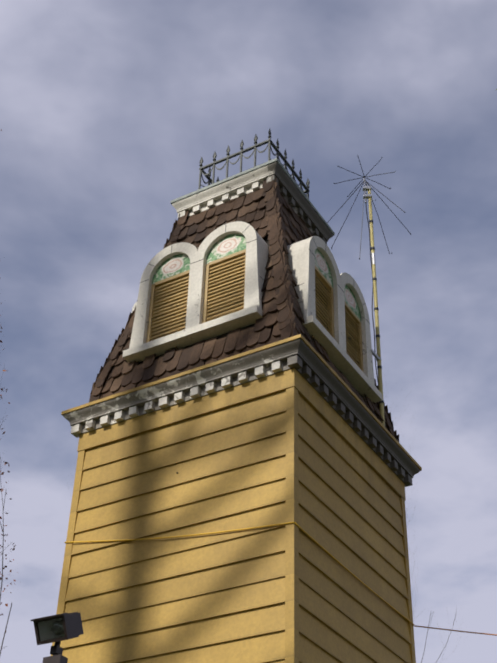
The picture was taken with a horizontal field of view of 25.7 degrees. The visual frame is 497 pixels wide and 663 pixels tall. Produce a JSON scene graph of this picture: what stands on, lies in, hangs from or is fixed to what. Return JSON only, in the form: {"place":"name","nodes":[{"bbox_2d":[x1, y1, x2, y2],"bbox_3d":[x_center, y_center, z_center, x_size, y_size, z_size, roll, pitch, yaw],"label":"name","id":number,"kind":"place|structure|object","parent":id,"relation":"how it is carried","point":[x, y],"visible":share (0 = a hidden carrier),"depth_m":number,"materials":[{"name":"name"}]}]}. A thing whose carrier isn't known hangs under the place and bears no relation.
{"place":"outdoors","nodes":[
{"label":"outdoors","id":0,"kind":"place"},
{"bbox_2d":[114,196,362,397],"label":"mansard roof deck","id":1,"kind":"structure","parent":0,"point":[265,239],"depth_m":11.16,"materials":[{"name":"brown wood"}]},
{"bbox_2d":[0,0,496,662],"label":"sky","id":2,"kind":"structure","parent":0,"point":[110,110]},
{"label":"ground","id":3,"kind":"structure","parent":0,"visible":0},
{"bbox_2d":[0,129,20,654],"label":"tree","id":4,"kind":"object","parent":3,"relation":"on","point":[3,545],"depth_m":12.56,"materials":[{"name":"plant"}]},
{"bbox_2d":[31,612,83,662],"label":"floodlight on pole","id":5,"kind":"object","parent":3,"relation":"on","point":[57,629],"visible":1,"depth_m":6.14,"materials":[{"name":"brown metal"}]},
{"bbox_2d":[51,368,415,662],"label":"tower wall","id":6,"kind":"structure","parent":3,"relation":"on","point":[289,445],"depth_m":9.73,"materials":[{"name":"yellow paint"}]},
{"bbox_2d":[61,334,421,486],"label":"cornice","id":7,"kind":"structure","parent":6,"relation":"on","point":[299,353],"depth_m":10.55,"materials":[{"name":"white paint"}]},
{"bbox_2d":[89,177,398,441],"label":"mansard fishscale shingles","id":8,"kind":"object","parent":7,"relation":"on","point":[279,220],"visible":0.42,"depth_m":11.31,"materials":[{"name":"brown wood"}]},
{"bbox_2d":[123,221,268,362],"bbox_3d":[-0.416,-0.343,11.674,1.620,1.415,0.715,-18,-41,25],"label":"dormer","id":9,"kind":"object","parent":8,"relation":"on","point":[200,300],"visible":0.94,"depth_m":11.41,"materials":[{"name":"white paint"}]},
{"bbox_2d":[152,234,245,283],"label":"decorative arched panels","id":10,"kind":"object","parent":9,"relation":"attached to","point":[230,244],"visible":0.77,"depth_m":11.73,"materials":[{"name":"green glass"}]},
{"bbox_2d":[170,158,334,242],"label":"cornice","id":11,"kind":"structure","parent":8,"relation":"attached to","point":[246,182],"depth_m":12.89,"materials":[{"name":"white paint"}]},
{"bbox_2d":[198,129,309,198],"bbox_3d":[0.076,-1.750,13.651,1.050,0.870,1.050,-18,-41,25],"label":"roof railing","id":12,"kind":"object","parent":11,"relation":"on","point":[286,164],"visible":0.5,"depth_m":13.46,"materials":[{"name":"metal"}]},
{"bbox_2d":[287,236,381,402],"bbox_3d":[0.758,-0.138,11.900,0.715,1.415,1.620,-18,-41,25],"label":"dormer","id":13,"kind":"object","parent":8,"relation":"on","point":[337,328],"visible":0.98,"depth_m":11.64,"materials":[{"name":"white paint"}]},
{"bbox_2d":[315,249,360,320],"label":"decorative arched panels","id":14,"kind":"object","parent":13,"relation":"attached to","point":[321,265],"visible":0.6,"depth_m":11.97,"materials":[{"name":"green glass"}]},
{"bbox_2d":[327,155,410,425],"bbox_3d":[1.453,-0.416,12.927,1.028,3.975,1.028,19,-40,-21],"label":"antenna","id":15,"kind":"object","parent":8,"relation":"attached to","point":[369,197],"visible":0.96,"depth_m":13.25,"materials":[{"name":"paint"}]},
{"bbox_2d":[64,522,496,635],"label":"cable","id":16,"kind":"object","parent":6,"relation":"attached to","point":[341,564],"visible":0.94,"depth_m":9.78,"materials":[{"name":"yellow plastic"}]},
{"bbox_2d":[376,375,460,662],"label":"bare tree","id":17,"kind":"object","parent":3,"relation":"on","point":[414,564],"visible":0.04,"depth_m":21.10,"materials":[{"name":"brown plant"}]}
]}

